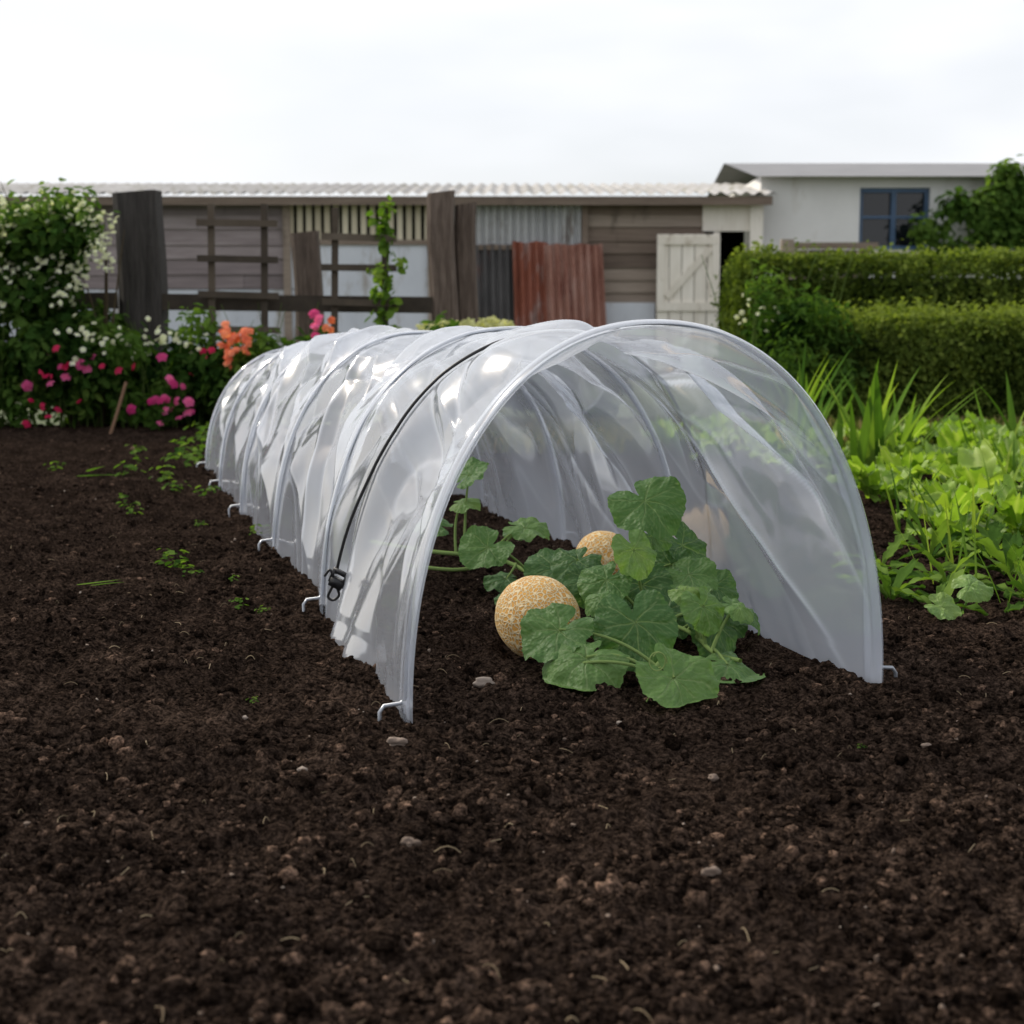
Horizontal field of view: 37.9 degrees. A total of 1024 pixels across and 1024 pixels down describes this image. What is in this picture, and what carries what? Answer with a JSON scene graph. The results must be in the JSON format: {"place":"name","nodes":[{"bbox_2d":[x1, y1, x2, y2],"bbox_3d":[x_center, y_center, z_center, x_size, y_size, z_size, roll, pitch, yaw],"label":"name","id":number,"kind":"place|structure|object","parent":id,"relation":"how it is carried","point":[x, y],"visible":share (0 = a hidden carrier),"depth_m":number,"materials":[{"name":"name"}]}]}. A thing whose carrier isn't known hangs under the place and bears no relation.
{"place":"outdoors","nodes":[
{"label":"outdoors","id":0,"kind":"place"},
{"bbox_2d":[0,373,773,425],"bbox_3d":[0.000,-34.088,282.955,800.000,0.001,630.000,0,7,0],"label":"ground","id":1,"kind":"structure","parent":0,"point":[690,402],"depth_m":10.74,"materials":[{"name":"brown soil"}]},
{"bbox_2d":[112,190,168,423],"bbox_3d":[-1.970,-1.063,7.927,0.249,1.283,0.208,0,7,0],"label":"wooden post","id":2,"kind":"object","parent":1,"relation":"on","point":[143,284],"visible":0.57,"depth_m":7.81,"materials":[{"name":"grey wood"}]},
{"bbox_2d":[22,292,431,375],"bbox_3d":[-2.310,-0.940,7.899,3.781,0.446,0.050,0,7,0],"label":"fence rail","id":3,"kind":"object","parent":2,"relation":"attached to","point":[299,303],"visible":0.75,"depth_m":7.86,"materials":[{"name":"brown wood"}]},
{"bbox_2d":[290,230,323,419],"bbox_3d":[-1.249,-1.144,9.127,0.186,1.153,0.156,0,7,0],"label":"wooden post","id":4,"kind":"object","parent":1,"relation":"on","point":[306,259],"visible":0.44,"depth_m":9.02,"materials":[{"name":"brown wood"}]},
{"bbox_2d":[0,301,638,429],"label":"flower border","id":5,"kind":"object","parent":1,"relation":"on","point":[188,381],"visible":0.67,"depth_m":7.45,"materials":[{"name":"green plant"}]},
{"bbox_2d":[0,183,775,375],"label":"wooden shed","id":6,"kind":"structure","parent":1,"relation":"on","point":[655,248],"depth_m":17.71,"materials":[{"name":"wood"}]},
{"bbox_2d":[656,234,719,369],"bbox_3d":[2.070,-2.466,17.547,0.736,1.590,0.046,0,7,0],"label":"ledged door","id":7,"kind":"structure","parent":6,"relation":"in","point":[670,280],"depth_m":17.52,"materials":[{"name":"white wood"}]},
{"bbox_2d":[427,190,459,422],"bbox_3d":[-0.362,-1.063,7.928,0.173,1.283,0.167,0,7,0],"label":"wooden post","id":8,"kind":"object","parent":1,"relation":"on","point":[441,253],"visible":0.59,"depth_m":7.82,"materials":[{"name":"brown wood"}]},
{"bbox_2d":[454,202,479,423],"bbox_3d":[-0.241,-1.052,8.050,0.133,1.233,0.146,0,7,0],"label":"wooden post","id":9,"kind":"object","parent":1,"relation":"on","point":[465,237],"visible":0.55,"depth_m":7.95,"materials":[{"name":"brown wood"}]},
{"bbox_2d":[476,244,514,327],"bbox_3d":[-0.240,-2.404,17.658,0.621,1.540,0.267,0,7,0],"label":"corrugated metal sheet","id":10,"kind":"object","parent":1,"relation":"on","point":[495,283],"visible":0.43,"depth_m":17.66,"materials":[{"name":"grey metal"}]},
{"bbox_2d":[0,422,1023,1023],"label":"soil bed","id":11,"kind":"object","parent":1,"relation":"on","point":[790,934],"visible":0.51,"depth_m":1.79,"materials":[{"name":"brown soil"}]},
{"bbox_2d":[0,177,129,425],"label":"rose bush","id":12,"kind":"object","parent":11,"relation":"on","point":[44,248],"visible":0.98,"depth_m":7.36,"materials":[{"name":"green plant"}]},
{"bbox_2d":[109,382,127,433],"bbox_3d":[-1.905,-0.493,7.193,0.103,0.274,0.016,0,7,0],"label":"garden cane","id":13,"kind":"object","parent":11,"relation":"on","point":[118,407],"visible":0.91,"depth_m":7.19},
{"bbox_2d":[196,204,279,423],"bbox_3d":[-1.430,-1.032,7.811,0.421,1.150,0.048,0,7,0],"label":"trellis","id":14,"kind":"object","parent":11,"relation":"on","point":[211,258],"visible":0.79,"depth_m":7.77,"materials":[{"name":"brown wood"}]},
{"bbox_2d":[321,207,396,424],"bbox_3d":[-0.795,-1.019,7.792,0.391,1.130,0.048,0,7,0],"label":"trellis","id":15,"kind":"object","parent":11,"relation":"on","point":[335,236],"visible":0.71,"depth_m":7.75,"materials":[{"name":"brown wood"}]},
{"bbox_2d":[364,194,407,423],"bbox_3d":[-0.655,-1.047,7.765,0.235,1.193,0.148,0,7,0],"label":"climbing plant","id":16,"kind":"object","parent":11,"relation":"on","point":[383,248],"visible":0.77,"depth_m":7.73,"materials":[{"name":"green plant"}]},
{"bbox_2d":[43,421,864,747],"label":"weed seedlings","id":17,"kind":"object","parent":11,"relation":"on","point":[201,437],"visible":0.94,"depth_m":4.90,"materials":[{"name":"green plant"}]},
{"bbox_2d":[5,476,1011,1020],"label":"pebbles","id":18,"kind":"object","parent":11,"relation":"on","point":[717,968],"visible":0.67,"depth_m":1.41,"materials":[{"name":"stone"}]},
{"bbox_2d":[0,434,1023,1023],"bbox_3d":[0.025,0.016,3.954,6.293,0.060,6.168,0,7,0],"label":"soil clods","id":19,"kind":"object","parent":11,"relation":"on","point":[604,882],"visible":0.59,"depth_m":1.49,"materials":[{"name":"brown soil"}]},
{"bbox_2d":[0,493,1023,1023],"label":"straw bits","id":20,"kind":"object","parent":11,"relation":"on","point":[434,851],"visible":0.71,"depth_m":1.45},
{"bbox_2d":[495,575,579,658],"bbox_3d":[0.040,0.165,2.327,0.135,0.128,0.139,5,28,-35],"label":"melon","id":21,"kind":"object","parent":11,"relation":"on","point":[518,599],"visible":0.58,"depth_m":2.29,"materials":[{"name":"beige plant"}]},
{"bbox_2d":[196,319,897,722],"bbox_3d":[-0.291,-0.195,3.714,0.755,0.550,3.628,-2,7,-15],"label":"garden tunnel cloche","id":22,"kind":"object","parent":11,"relation":"on","point":[322,563],"visible":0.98,"depth_m":2.54,"materials":[{"name":"plastic"}]},
{"bbox_2d":[370,456,765,707],"bbox_3d":[0.106,0.051,2.605,0.454,0.256,1.335,-2,7,-17],"label":"melon plant","id":23,"kind":"object","parent":11,"relation":"on","point":[654,597],"visible":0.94,"depth_m":2.30,"materials":[{"name":"green plant"}]},
{"bbox_2d":[242,677,930,961],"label":"stones","id":24,"kind":"object","parent":11,"relation":"on","point":[480,682],"visible":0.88,"depth_m":1.67,"materials":[{"name":"stone"}]},
{"bbox_2d":[576,531,619,574],"bbox_3d":[0.180,0.092,2.933,0.113,0.108,0.117,5,28,-35],"label":"melon","id":25,"kind":"object","parent":11,"relation":"on","point":[598,542],"visible":0.32,"depth_m":2.89,"materials":[{"name":"food"}]},
{"bbox_2d":[457,413,1023,456],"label":"lawn grass","id":26,"kind":"structure","parent":11,"relation":"on","point":[621,434],"depth_m":6.44,"materials":[{"name":"green plant"}]},
{"bbox_2d":[640,410,1023,552],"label":"lettuce bed","id":27,"kind":"object","parent":11,"relation":"on","point":[955,454],"visible":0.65,"depth_m":4.34,"materials":[{"name":"green plant"}]},
{"bbox_2d":[741,339,1023,603],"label":"strap leaved plants","id":28,"kind":"object","parent":11,"relation":"on","point":[864,447],"visible":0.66,"depth_m":5.03,"materials":[{"name":"green plant"}]},
{"bbox_2d":[831,497,1023,615],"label":"salad leaves plant","id":29,"kind":"object","parent":11,"relation":"on","point":[893,578],"visible":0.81,"depth_m":2.89,"materials":[{"name":"green plant"}]},
{"bbox_2d":[924,574,993,619],"bbox_3d":[0.767,0.153,2.567,0.157,0.075,0.061,-6,9,-40],"label":"courgette seedling","id":30,"kind":"object","parent":11,"relation":"on","point":[974,589],"visible":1,"depth_m":2.57,"materials":[{"name":"green plant"}]},
{"bbox_2d":[512,241,548,343],"bbox_3d":[0.237,-2.412,17.599,0.467,1.570,0.271,0,7,0],"label":"corrugated metal sheet","id":31,"kind":"object","parent":1,"relation":"on","point":[530,300],"visible":0.6,"depth_m":17.60,"materials":[{"name":"red metal"}]},
{"bbox_2d":[544,243,605,343],"bbox_3d":[0.757,-2.389,17.539,0.766,1.540,0.267,0,7,0],"label":"corrugated metal sheet","id":32,"kind":"object","parent":1,"relation":"on","point":[574,279],"visible":0.54,"depth_m":17.54,"materials":[{"name":"red metal"}]},
{"bbox_2d":[701,243,869,418],"bbox_3d":[1.531,-0.921,7.843,0.790,0.976,0.853,6,9,39],"label":"shrub","id":33,"kind":"object","parent":1,"relation":"on","point":[782,332],"visible":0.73,"depth_m":7.71,"materials":[{"name":"green plant"}]},
{"bbox_2d":[780,239,878,278],"bbox_3d":[3.550,-2.299,16.737,1.100,1.504,0.185,0,7,0],"label":"board fence","id":34,"kind":"object","parent":1,"relation":"on","point":[790,244],"visible":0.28,"depth_m":16.66,"materials":[{"name":"wood"}]},
{"bbox_2d":[707,236,1023,410],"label":"hedge","id":35,"kind":"object","parent":1,"relation":"on","point":[906,270],"visible":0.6,"depth_m":9.51,"materials":[{"name":"green plant"}]},
{"bbox_2d":[729,176,1021,278],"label":"rendered wall","id":36,"kind":"structure","parent":1,"relation":"on","point":[816,208],"depth_m":17.98,"materials":[{"name":"white paint"}]},
{"bbox_2d":[708,163,1023,195],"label":"roof","id":37,"kind":"structure","parent":36,"relation":"on","point":[741,173],"depth_m":19.20,"materials":[{"name":"metal"}]},
{"bbox_2d":[857,250,918,254],"bbox_3d":[4.625,-3.145,18.047,0.950,0.057,0.090,0,7,0],"label":"window sill","id":38,"kind":"structure","parent":36,"relation":"attached to","point":[900,251],"depth_m":18.00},
{"bbox_2d":[859,188,928,249],"bbox_3d":[4.625,-3.554,18.087,0.850,0.740,0.050,0,7,0],"label":"window frame","id":39,"kind":"object","parent":36,"relation":"attached to","point":[892,217],"visible":0.71,"depth_m":18.05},
{"bbox_2d":[862,193,923,245],"bbox_3d":[4.625,-3.559,18.122,0.810,0.720,0.010,0,7,0],"label":"window glass","id":40,"kind":"object","parent":39,"relation":"in","point":[878,204],"visible":0.71,"depth_m":18.11,"materials":[{"name":"black glass"}]},
{"bbox_2d":[765,288,1023,419],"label":"hedge","id":41,"kind":"object","parent":1,"relation":"on","point":[967,364],"visible":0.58,"depth_m":7.73,"materials":[{"name":"green plant"}]},
{"bbox_2d":[906,154,1023,275],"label":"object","id":42,"kind":"object","parent":1,"relation":"on","point":[994,215],"visible":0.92,"depth_m":17.53,"materials":[{"name":"green plant"}]},
{"bbox_2d":[0,0,1023,195],"label":"sky","id":43,"kind":"structure","parent":0,"point":[409,92],"materials":[{"name":"white"}]}
]}

